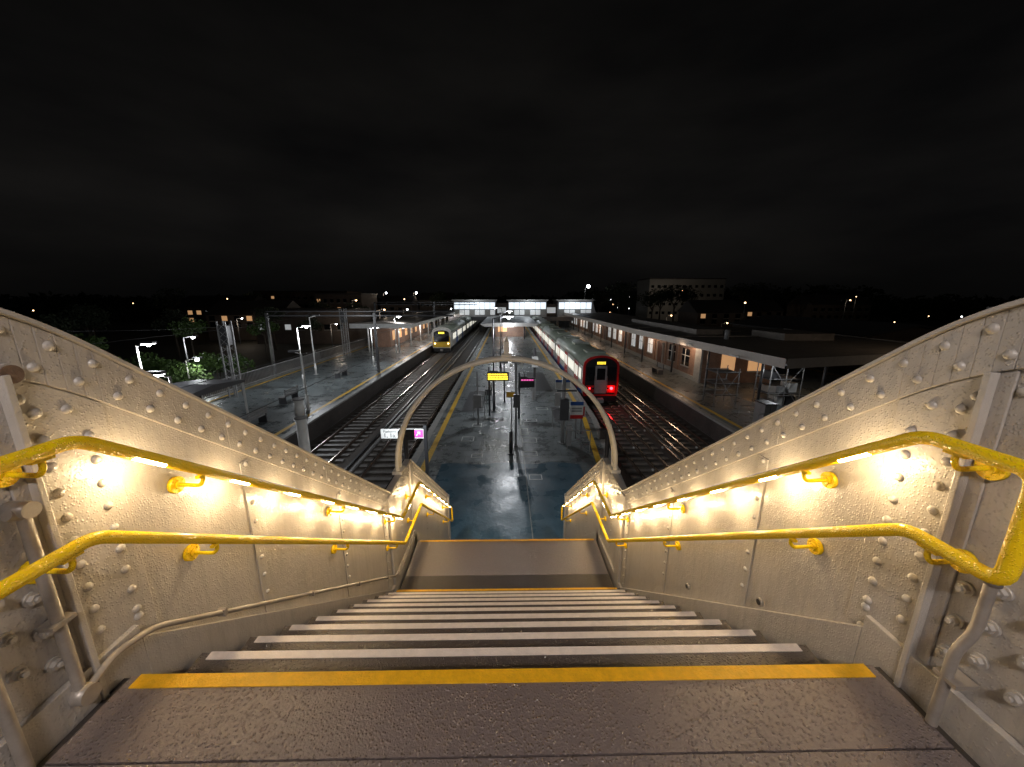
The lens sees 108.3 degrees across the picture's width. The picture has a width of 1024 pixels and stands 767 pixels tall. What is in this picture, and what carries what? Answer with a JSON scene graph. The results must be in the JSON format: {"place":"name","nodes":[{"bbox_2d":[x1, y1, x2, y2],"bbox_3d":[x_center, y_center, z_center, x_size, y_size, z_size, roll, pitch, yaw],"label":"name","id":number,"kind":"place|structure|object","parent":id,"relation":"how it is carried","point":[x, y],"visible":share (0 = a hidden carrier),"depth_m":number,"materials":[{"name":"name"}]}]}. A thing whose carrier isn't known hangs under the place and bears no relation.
{"place":"outdoors","nodes":[
{"label":"outdoors","id":0,"kind":"place"},
{"bbox_2d":[95,306,476,416],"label":"overhead wire","id":1,"kind":"object","parent":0,"point":[294,356],"visible":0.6,"depth_m":20.96,"materials":[{"name":"grey paint"}]},
{"bbox_2d":[36,538,979,766],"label":"footbridge staircase","id":2,"kind":"structure","parent":0,"point":[515,653],"depth_m":1.44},
{"bbox_2d":[0,308,450,766],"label":"stair parapet","id":3,"kind":"structure","parent":2,"relation":"on","point":[55,383],"depth_m":1.65,"materials":[{"name":"beige paint"}]},
{"bbox_2d":[0,501,414,766],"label":"electrical conduit","id":4,"kind":"object","parent":3,"relation":"attached to","point":[22,514],"visible":0.99,"depth_m":1.26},
{"bbox_2d":[0,436,452,599],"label":"handrail","id":5,"kind":"object","parent":3,"relation":"attached to","point":[12,473],"visible":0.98,"depth_m":1.49,"materials":[{"name":"yellow"}]},
{"bbox_2d":[392,336,620,474],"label":"entrance arch","id":6,"kind":"structure","parent":3,"relation":"attached to","point":[505,356],"depth_m":5.26,"materials":[{"name":"paint"}]},
{"bbox_2d":[563,298,1023,766],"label":"stair parapet","id":7,"kind":"structure","parent":2,"relation":"on","point":[898,610],"depth_m":1.59,"materials":[{"name":"beige paint"}]},
{"bbox_2d":[685,583,763,606],"bbox_3d":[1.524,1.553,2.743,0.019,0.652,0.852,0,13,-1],"label":"cable gland","id":8,"kind":"object","parent":7,"relation":"attached to","point":[759,602],"visible":1,"depth_m":2.29,"materials":[{"name":"black paint"}]},
{"bbox_2d":[561,431,1023,585],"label":"handrail","id":9,"kind":"object","parent":7,"relation":"attached to","point":[995,465],"visible":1,"depth_m":1.36,"materials":[{"name":"yellow"}]},
{"bbox_2d":[925,565,1003,727],"bbox_3d":[1.534,0.906,1.254,0.081,0.650,0.070,0,13,-1],"label":"electrical conduit","id":10,"kind":"object","parent":7,"relation":"attached to","point":[949,673],"visible":0.88,"depth_m":1.25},
{"bbox_2d":[63,303,958,382],"bbox_3d":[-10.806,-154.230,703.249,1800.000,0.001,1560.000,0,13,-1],"label":"ground","id":11,"kind":"structure","parent":0,"point":[164,347],"depth_m":63.45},
{"bbox_2d":[35,313,79,333],"bbox_3d":[-48.660,-4.236,39.273,4.068,6.385,4.058,0,13,-1],"label":"tree","id":12,"kind":"object","parent":11,"relation":"on","point":[57,325],"visible":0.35,"depth_m":39.09,"materials":[{"name":"green plant"}]},
{"bbox_2d":[57,307,113,336],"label":"tree","id":13,"kind":"object","parent":11,"relation":"on","point":[86,319],"visible":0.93,"depth_m":46.43,"materials":[{"name":"green plant"}]},
{"bbox_2d":[64,303,111,344],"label":"tree","id":14,"kind":"object","parent":11,"relation":"on","point":[101,312],"visible":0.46,"depth_m":53.27,"materials":[{"name":"green plant"}]},
{"bbox_2d":[73,333,110,351],"bbox_3d":[-34.453,-1.455,29.889,2.998,5.188,3.195,12,18,43],"label":"tree","id":15,"kind":"object","parent":11,"relation":"on","point":[91,340],"visible":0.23,"depth_m":29.67,"materials":[{"name":"green plant"}]},
{"bbox_2d":[145,288,186,332],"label":"tree","id":16,"kind":"object","parent":11,"relation":"on","point":[164,301],"visible":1,"depth_m":81.18,"materials":[{"name":"green plant"}]},
{"bbox_2d":[150,309,191,357],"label":"tree","id":17,"kind":"object","parent":11,"relation":"on","point":[175,316],"visible":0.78,"depth_m":48.23,"materials":[{"name":"green plant"}]},
{"bbox_2d":[118,352,255,382],"bbox_3d":[-31.315,-0.628,30.518,13.668,3.304,14.824,0,13,-1],"label":"shrub","id":18,"kind":"object","parent":11,"relation":"on","point":[175,371],"visible":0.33,"depth_m":33.10,"materials":[{"name":"green plant"}]},
{"bbox_2d":[167,317,208,364],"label":"tree","id":19,"kind":"object","parent":11,"relation":"on","point":[195,326],"visible":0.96,"depth_m":42.75,"materials":[{"name":"green plant"}]},
{"bbox_2d":[183,335,197,377],"bbox_3d":[-30.927,-2.460,35.907,1.380,4.440,0.300,0,13,-1],"label":"street lamp","id":20,"kind":"object","parent":11,"relation":"on","point":[192,336],"visible":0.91,"depth_m":35.55,"materials":[{"name":"metal"}]},
{"bbox_2d":[185,357,202,378],"bbox_3d":[-25.837,-0.543,30.269,1.380,3.240,0.300,0,13,-1],"label":"street lamp","id":21,"kind":"object","parent":11,"relation":"on","point":[196,358],"visible":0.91,"depth_m":29.93,"materials":[{"name":"metal"}]},
{"bbox_2d":[174,296,263,332],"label":"terraced house","id":22,"kind":"structure","parent":11,"relation":"on","point":[195,307],"depth_m":86.17,"materials":[{"name":"brick"}]},
{"bbox_2d":[203,300,300,339],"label":"terraced house","id":23,"kind":"structure","parent":11,"relation":"on","point":[220,311],"depth_m":70.97,"materials":[{"name":"brick"}]},
{"bbox_2d":[246,316,279,360],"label":"tree","id":24,"kind":"object","parent":11,"relation":"on","point":[263,326],"visible":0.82,"depth_m":46.95,"materials":[{"name":"green plant"}]},
{"bbox_2d":[254,306,284,349],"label":"tree","id":25,"kind":"object","parent":11,"relation":"on","point":[271,318],"visible":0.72,"depth_m":56.10,"materials":[{"name":"green plant"}]},
{"bbox_2d":[252,291,295,302],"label":"flats block","id":26,"kind":"structure","parent":11,"relation":"on","point":[278,295],"depth_m":134.95,"materials":[{"name":"brick"}]},
{"bbox_2d":[297,316,323,352],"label":"tree","id":27,"kind":"object","parent":11,"relation":"on","point":[315,324],"visible":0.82,"depth_m":52.71,"materials":[{"name":"green plant"}]},
{"bbox_2d":[251,308,371,343],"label":"industrial unit","id":28,"kind":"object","parent":11,"relation":"on","point":[285,333],"visible":0.64,"depth_m":65.18,"materials":[{"name":"brick"}]},
{"bbox_2d":[307,299,332,307],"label":"tree","id":29,"kind":"object","parent":11,"relation":"on","point":[315,304],"visible":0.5,"depth_m":80.99,"materials":[{"name":"green plant"}]},
{"bbox_2d":[294,291,361,307],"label":"flats block","id":30,"kind":"structure","parent":11,"relation":"on","point":[303,298],"depth_m":115.93,"materials":[{"name":"brick"}]},
{"bbox_2d":[313,293,377,319],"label":"flats block","id":31,"kind":"structure","parent":11,"relation":"on","point":[340,300],"depth_m":96.98,"materials":[{"name":"brick"}]},
{"bbox_2d":[344,302,367,312],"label":"tree","id":32,"kind":"object","parent":11,"relation":"on","point":[356,306],"visible":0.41,"depth_m":73.45,"materials":[{"name":"green plant"}]},
{"bbox_2d":[206,315,537,446],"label":"platform","id":33,"kind":"structure","parent":11,"relation":"on","point":[333,400],"depth_m":29.52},
{"bbox_2d":[135,341,156,368],"bbox_3d":[-17.693,0.254,18.262,1.050,4.690,0.300,0,13,-1],"label":"platform lamp post","id":34,"kind":"object","parent":33,"relation":"on","point":[148,343],"visible":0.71,"depth_m":17.76,"materials":[{"name":"metal"}]},
{"bbox_2d":[147,371,171,383],"bbox_3d":[-12.926,1.542,14.014,0.950,4.090,0.300,0,13,-1],"label":"platform lamp post","id":35,"kind":"object","parent":33,"relation":"on","point":[158,373],"visible":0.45,"depth_m":13.54,"materials":[{"name":"metal"}]},
{"bbox_2d":[172,379,248,412],"bbox_3d":[-16.171,1.270,18.725,2.600,2.500,4.400,0,13,-1],"label":"platform shelter","id":36,"kind":"object","parent":33,"relation":"on","point":[199,390],"visible":0.25,"depth_m":18.86,"materials":[{"name":"grey paint"}]},
{"bbox_2d":[215,321,242,397],"bbox_3d":[-19.278,-1.632,25.295,0.620,5.200,0.620,0,13,-1],"label":"lattice mast","id":37,"kind":"object","parent":33,"relation":"on","point":[226,335],"visible":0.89,"depth_m":25.02,"materials":[{"name":"metal"}]},
{"bbox_2d":[246,406,267,421],"bbox_3d":[-13.774,1.837,19.714,0.520,0.950,1.600,0,13,-1],"label":"platform bench","id":38,"kind":"object","parent":33,"relation":"on","point":[261,417],"visible":0.69,"depth_m":19.87,"materials":[{"name":"grey paint"}]},
{"bbox_2d":[203,336,372,400],"bbox_3d":[-20.813,-3.160,41.027,0.080,1.100,38.012,0,13,-1],"label":"railing fence","id":39,"kind":"object","parent":33,"relation":"on","point":[290,368],"visible":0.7,"depth_m":33.18,"materials":[{"name":"metal"}]},
{"bbox_2d":[278,385,298,403],"bbox_3d":[-14.849,0.716,24.571,0.520,0.950,1.600,0,13,-1],"label":"platform bench","id":40,"kind":"object","parent":33,"relation":"on","point":[283,400],"visible":0.87,"depth_m":24.24,"materials":[{"name":"grey paint"}]},
{"bbox_2d":[288,350,310,410],"bbox_3d":[-12.804,-0.176,22.343,0.850,3.690,0.300,0,13,-1],"label":"platform lamp post","id":41,"kind":"object","parent":33,"relation":"on","point":[306,396],"visible":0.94,"depth_m":22.36,"materials":[{"name":"metal"}]},
{"bbox_2d":[296,324,310,387],"bbox_3d":[-15.594,-2.052,28.026,1.150,4.790,0.300,0,13,-1],"label":"platform lamp post","id":42,"kind":"object","parent":33,"relation":"on","point":[305,325],"visible":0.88,"depth_m":27.75,"materials":[{"name":"metal"}]},
{"bbox_2d":[309,315,319,374],"bbox_3d":[-17.318,-3.415,32.817,1.050,5.290,0.300,0,13,-1],"label":"platform lamp post","id":43,"kind":"object","parent":33,"relation":"on","point":[315,368],"visible":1,"depth_m":32.84,"materials":[{"name":"metal"}]},
{"bbox_2d":[335,364,347,377],"bbox_3d":[-14.969,-1.083,32.365,0.520,0.950,1.600,0,13,-1],"label":"platform bench","id":44,"kind":"object","parent":33,"relation":"on","point":[343,372],"visible":0.89,"depth_m":32.08,"materials":[{"name":"grey paint"}]},
{"bbox_2d":[339,309,350,355],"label":"lattice mast","id":45,"kind":"object","parent":33,"relation":"on","point":[343,319],"visible":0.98,"depth_m":43.37,"materials":[{"name":"metal"}]},
{"bbox_2d":[264,311,452,375],"bbox_3d":[-13.709,-3.306,33.924,16.800,6.580,0.200,0,13,-1],"label":"overhead line gantry","id":46,"kind":"object","parent":33,"relation":"on","point":[374,315],"visible":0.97,"depth_m":33.27,"materials":[{"name":"metal"}]},
{"bbox_2d":[370,326,378,365],"bbox_3d":[-13.629,-3.694,36.915,0.950,3.990,0.300,0,13,-1],"label":"platform lamp post","id":47,"kind":"object","parent":33,"relation":"on","point":[372,346],"visible":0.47,"depth_m":36.91,"materials":[{"name":"metal"}]},
{"bbox_2d":[394,316,400,351],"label":"platform lamp post","id":48,"kind":"object","parent":33,"relation":"on","point":[395,334],"visible":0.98,"depth_m":46.64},
{"bbox_2d":[374,302,476,327],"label":"overhead line gantry","id":49,"kind":"object","parent":33,"relation":"on","point":[433,304],"visible":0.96,"depth_m":60.36,"materials":[{"name":"metal"}]},
{"bbox_2d":[379,296,418,317],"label":"terraced house","id":50,"kind":"structure","parent":11,"relation":"on","point":[398,299],"depth_m":107.72,"materials":[{"name":"brick"}]},
{"bbox_2d":[419,293,455,319],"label":"terraced house","id":51,"kind":"structure","parent":11,"relation":"on","point":[424,297],"depth_m":136.82,"materials":[{"name":"brick"}]},
{"bbox_2d":[203,320,716,487],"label":"track ballast","id":52,"kind":"structure","parent":11,"relation":"on","point":[628,480],"depth_m":22.65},
{"bbox_2d":[292,397,310,452],"bbox_3d":[-7.129,2.727,12.837,0.418,4.590,0.418,0,13,-1],"label":"signal mast","id":53,"kind":"object","parent":52,"relation":"on","point":[300,416],"visible":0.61,"depth_m":12.41,"materials":[{"name":"metal"}]},
{"bbox_2d":[204,320,439,399],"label":"railway track","id":54,"kind":"structure","parent":52,"relation":"on","point":[297,366],"depth_m":42.56,"materials":[{"name":"metal"}]},
{"bbox_2d":[311,321,482,465],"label":"railway track","id":55,"kind":"structure","parent":52,"relation":"on","point":[431,363],"depth_m":26.30,"materials":[{"name":"metal"}]},
{"bbox_2d":[432,316,478,351],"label":"commuter train","id":56,"kind":"object","parent":55,"relation":"on","point":[450,336],"visible":0.76,"depth_m":54.91,"materials":[{"name":"black paint"}]},
{"bbox_2d":[353,326,488,489],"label":"railway track","id":57,"kind":"structure","parent":52,"relation":"on","point":[463,356],"depth_m":25.75,"materials":[{"name":"metal"}]},
{"bbox_2d":[345,327,681,472],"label":"trackside cable","id":58,"kind":"object","parent":52,"relation":"on","point":[352,462],"visible":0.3,"depth_m":23.78,"materials":[{"name":"black paint"}]},
{"bbox_2d":[586,400,679,483],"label":"railway track","id":59,"kind":"structure","parent":52,"relation":"on","point":[640,472],"depth_m":20.19,"materials":[{"name":"metal"}]},
{"bbox_2d":[529,316,619,402],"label":"underground train","id":60,"kind":"object","parent":59,"relation":"on","point":[594,371],"visible":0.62,"depth_m":28.59,"materials":[{"name":"black paint"}]},
{"bbox_2d":[616,378,712,458],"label":"railway track","id":61,"kind":"structure","parent":52,"relation":"on","point":[636,395],"depth_m":23.59,"materials":[{"name":"metal"}]},
{"bbox_2d":[451,292,470,301],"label":"tree","id":62,"kind":"object","parent":11,"relation":"on","point":[461,295],"visible":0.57,"depth_m":129.52,"materials":[{"name":"green plant"}]},
{"bbox_2d":[349,308,624,483],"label":"platform","id":63,"kind":"structure","parent":11,"relation":"on","point":[450,427],"depth_m":20.94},
{"bbox_2d":[381,424,429,476],"bbox_3d":[-2.686,2.801,9.561,1.130,3.640,0.090,0,13,-1],"label":"direction sign","id":64,"kind":"object","parent":63,"relation":"on","point":[393,433],"visible":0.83,"depth_m":9.18,"materials":[{"name":"white paint"}]},
{"bbox_2d":[473,371,481,424],"bbox_3d":[-1.836,0.812,19.706,0.400,2.952,0.287,0,13,-1],"label":"equipment pole","id":65,"kind":"object","parent":63,"relation":"on","point":[477,401],"visible":1,"depth_m":19.60,"materials":[{"name":"metal"}]},
{"bbox_2d":[473,396,484,417],"bbox_3d":[-1.878,1.346,21.015,0.694,1.322,0.043,0,13,-1],"label":"guard rail","id":66,"kind":"object","parent":63,"relation":"on","point":[481,407],"visible":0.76,"depth_m":21.01,"materials":[{"name":"metal"}]},
{"bbox_2d":[485,381,492,395],"bbox_3d":[-1.680,0.222,26.712,0.520,0.950,1.600,0,13,-1],"label":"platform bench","id":67,"kind":"object","parent":63,"relation":"on","point":[486,387],"visible":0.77,"depth_m":26.09,"materials":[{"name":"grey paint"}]},
{"bbox_2d":[487,367,508,415],"bbox_3d":[-0.810,0.464,21.328,1.250,2.900,0.186,0,13,-1],"label":"departure board","id":68,"kind":"object","parent":63,"relation":"on","point":[496,376],"visible":1,"depth_m":21.05,"materials":[{"name":"black paint"}]},
{"bbox_2d":[491,314,513,411],"bbox_3d":[-0.569,-1.150,21.896,1.350,5.790,0.300,0,13,-1],"label":"platform lamp post","id":69,"kind":"object","parent":63,"relation":"on","point":[508,316],"visible":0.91,"depth_m":21.59,"materials":[{"name":"metal"}]},
{"bbox_2d":[500,352,507,401],"bbox_3d":[-0.504,-0.411,24.114,0.500,3.352,0.187,0,13,-1],"label":"equipment pole","id":70,"kind":"object","parent":63,"relation":"on","point":[504,381],"visible":0.45,"depth_m":23.99,"materials":[{"name":"metal"}]},
{"bbox_2d":[461,404,547,538],"bbox_3d":[-0.512,2.874,17.298,4.116,0.008,14.038,2,13,7],"label":"drain cover","id":71,"kind":"object","parent":63,"relation":"on","point":[523,456],"visible":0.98,"depth_m":16.55,"materials":[{"name":"grey metal"}]},
{"bbox_2d":[397,428,614,459],"bbox_3d":[-0.112,2.926,8.332,4.620,3.950,0.218,0,13,-1],"label":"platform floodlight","id":72,"kind":"object","parent":63,"relation":"on","point":[409,434],"visible":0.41,"depth_m":7.88,"materials":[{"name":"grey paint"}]},
{"bbox_2d":[499,310,512,367],"bbox_3d":[-0.615,-4.292,35.951,1.350,5.590,0.300,0,13,-1],"label":"platform lamp post","id":73,"kind":"object","parent":63,"relation":"on","point":[509,311],"visible":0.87,"depth_m":35.70,"materials":[{"name":"metal"}]},
{"bbox_2d":[435,462,583,539],"bbox_3d":[-0.047,3.941,12.690,5.750,0.005,5.755,0,13,-1],"label":"resin floor patch","id":74,"kind":"object","parent":63,"relation":"on","point":[488,501],"visible":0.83,"depth_m":12.74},
{"bbox_2d":[506,390,514,430],"bbox_3d":[-0.019,1.419,18.748,0.550,2.200,0.105,0,13,-1],"label":"warning sign","id":75,"kind":"object","parent":63,"relation":"on","point":[509,393],"visible":0.74,"depth_m":18.51,"materials":[{"name":"metal"}]},
{"bbox_2d":[508,431,513,454],"bbox_3d":[-0.048,2.581,16.197,0.278,1.084,0.278,0,13,-1],"label":"bollard","id":76,"kind":"object","parent":63,"relation":"on","point":[510,452],"visible":1,"depth_m":16.15,"materials":[{"name":"metal"}]},
{"bbox_2d":[510,362,522,446],"bbox_3d":[0.180,0.902,16.634,0.575,4.158,0.400,0,13,-1],"label":"cctv pole","id":77,"kind":"object","parent":63,"relation":"on","point":[515,400],"visible":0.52,"depth_m":16.55,"materials":[{"name":"metal"}]},
{"bbox_2d":[461,368,572,421],"bbox_3d":[0.058,0.282,28.549,6.450,0.003,16.500,0,13,-1],"label":"resurfacing patch","id":78,"kind":"object","parent":63,"relation":"on","point":[542,383],"visible":0.62,"depth_m":26.92,"materials":[{"name":"grey paint"}]},
{"bbox_2d":[555,380,569,388],"bbox_3d":[2.756,0.928,20.320,0.800,2.450,0.105,0,13,-1],"label":"information sign","id":79,"kind":"object","parent":78,"relation":"on","point":[558,384],"visible":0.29,"depth_m":20.07,"materials":[{"name":"metal"}]},
{"bbox_2d":[518,372,534,418],"bbox_3d":[0.794,0.691,20.790,0.908,2.700,0.186,0,13,-1],"label":"departure board","id":80,"kind":"object","parent":63,"relation":"on","point":[525,382],"visible":0.96,"depth_m":20.55,"materials":[{"name":"black paint"}]},
{"bbox_2d":[532,348,537,399],"bbox_3d":[1.534,-0.657,24.885,0.400,3.484,0.739,0,13,-1],"label":"equipment pole","id":81,"kind":"object","parent":63,"relation":"on","point":[534,376],"visible":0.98,"depth_m":24.78,"materials":[{"name":"metal"}]},
{"bbox_2d":[555,376,576,445],"bbox_3d":[2.455,1.242,17.084,1.000,3.294,0.456,0,13,-1],"label":"equipment pole","id":82,"kind":"object","parent":63,"relation":"on","point":[562,403],"visible":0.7,"depth_m":16.96,"materials":[{"name":"metal"}]},
{"bbox_2d":[570,400,583,438],"bbox_3d":[3.095,1.755,17.847,0.620,1.950,0.105,0,13,-1],"label":"information sign","id":83,"kind":"object","parent":63,"relation":"on","point":[576,409],"visible":1,"depth_m":17.69,"materials":[{"name":"metal"}]},
{"bbox_2d":[567,430,590,451],"bbox_3d":[2.969,2.556,16.443,1.044,1.022,0.043,0,13,-1],"label":"guard rail","id":84,"kind":"object","parent":63,"relation":"on","point":[578,441],"visible":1,"depth_m":16.43,"materials":[{"name":"metal"}]},
{"bbox_2d":[580,405,585,433],"bbox_3d":[3.485,1.791,18.580,0.350,1.550,0.105,0,13,-1],"label":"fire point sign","id":85,"kind":"object","parent":63,"relation":"on","point":[584,407],"visible":0.44,"depth_m":18.47,"materials":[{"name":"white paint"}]},
{"bbox_2d":[32,296,962,332],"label":"distant street lamps","id":86,"kind":"object","parent":11,"relation":"on","point":[451,308],"visible":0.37,"depth_m":85.55,"materials":[{"name":"grey paint"}]},
{"bbox_2d":[0,284,1023,322],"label":"distant tree line","id":87,"kind":"object","parent":11,"relation":"on","point":[118,307],"visible":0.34,"depth_m":136.13,"materials":[{"name":"green plant"}]},
{"bbox_2d":[638,288,668,317],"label":"tree","id":88,"kind":"object","parent":11,"relation":"on","point":[652,298],"visible":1,"depth_m":87.59,"materials":[{"name":"green plant"}]},
{"bbox_2d":[649,285,676,319],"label":"tree","id":89,"kind":"object","parent":11,"relation":"on","point":[671,295],"visible":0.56,"depth_m":96.55,"materials":[{"name":"green plant"}]},
{"bbox_2d":[664,284,691,321],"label":"tree","id":90,"kind":"object","parent":11,"relation":"on","point":[678,292],"visible":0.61,"depth_m":102.55,"materials":[{"name":"green plant"}]},
{"bbox_2d":[635,278,726,320],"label":"flats block","id":91,"kind":"structure","parent":11,"relation":"on","point":[711,288],"depth_m":127.35,"materials":[{"name":"concrete"},{"name":"dark glass"}]},
{"bbox_2d":[674,288,701,303],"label":"tree","id":92,"kind":"object","parent":11,"relation":"on","point":[694,296],"visible":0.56,"depth_m":106.52,"materials":[{"name":"green plant"}]},
{"bbox_2d":[678,300,745,326],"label":"terraced house","id":93,"kind":"structure","parent":11,"relation":"on","point":[713,313],"depth_m":80.12,"materials":[{"name":"brick"}]},
{"bbox_2d":[729,315,937,369],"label":"yard shed","id":94,"kind":"structure","parent":11,"relation":"on","point":[904,332],"depth_m":38.43,"materials":[{"name":"metal"}]},
{"bbox_2d":[0,0,1023,301],"label":"sky","id":95,"kind":"structure","parent":0,"point":[489,148],"materials":[{"name":"black"}]},
{"bbox_2d":[550,321,844,440],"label":"platform","id":96,"kind":"structure","parent":0,"point":[680,396],"depth_m":28.14,"materials":[{"name":"concrete"}]},
{"bbox_2d":[450,299,595,331],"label":"station overbridge","id":97,"kind":"object","parent":96,"relation":"on","point":[542,308],"visible":0.8,"depth_m":84.34,"materials":[{"name":"grey paint"}]},
{"bbox_2d":[652,362,664,374],"bbox_3d":[13.313,-1.404,33.753,0.520,0.950,1.600,0,13,-1],"label":"platform bench","id":98,"kind":"object","parent":96,"relation":"on","point":[655,369],"visible":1,"depth_m":33.51,"materials":[{"name":"grey paint"}]},
{"bbox_2d":[569,318,771,382],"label":"walls","id":99,"kind":"structure","parent":96,"relation":"on","point":[690,363],"depth_m":33.15,"materials":[{"name":"brick"}]},
{"bbox_2d":[573,318,828,399],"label":"canopy columns","id":100,"kind":"structure","parent":96,"relation":"on","point":[824,376],"depth_m":28.30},
{"bbox_2d":[569,312,906,363],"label":"canopy roof","id":101,"kind":"structure","parent":100,"relation":"on","point":[787,344],"depth_m":29.38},
{"bbox_2d":[564,313,908,368],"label":"canopy fascia","id":102,"kind":"structure","parent":101,"relation":"attached to","point":[779,362],"depth_m":22.52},
{"bbox_2d":[702,365,741,405],"bbox_3d":[13.551,0.113,23.985,1.600,2.411,1.382,0,13,-1],"label":"scaffold frame","id":103,"kind":"object","parent":96,"relation":"on","point":[719,392],"visible":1,"depth_m":23.73,"materials":[{"name":"grey paint"}]},
{"bbox_2d":[752,400,777,422],"bbox_3d":[13.419,1.636,19.676,0.680,1.360,0.880,0,13,-1],"label":"equipment cabinet","id":104,"kind":"object","parent":96,"relation":"on","point":[763,408],"visible":0.62,"depth_m":19.42,"materials":[{"name":"metal"}]},
{"bbox_2d":[752,363,804,406],"bbox_3d":[17.055,-0.099,23.682,2.200,2.962,1.382,0,13,-1],"label":"scaffold frame","id":105,"kind":"object","parent":96,"relation":"on","point":[785,387],"visible":0.59,"depth_m":23.39,"materials":[{"name":"grey paint"}]},
{"bbox_2d":[773,395,805,405],"bbox_3d":[16.940,1.264,21.594,3.544,1.222,0.043,0,13,-1],"label":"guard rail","id":106,"kind":"object","parent":96,"relation":"on","point":[786,395],"visible":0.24,"depth_m":21.44,"materials":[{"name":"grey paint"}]},
{"bbox_2d":[735,300,784,319],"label":"terraced house","id":107,"kind":"structure","parent":0,"point":[755,308],"depth_m":90.01,"materials":[{"name":"brick"}]},
{"bbox_2d":[786,294,873,320],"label":"terraced house","id":108,"kind":"structure","parent":0,"point":[830,306],"depth_m":99.94,"materials":[{"name":"brick"}]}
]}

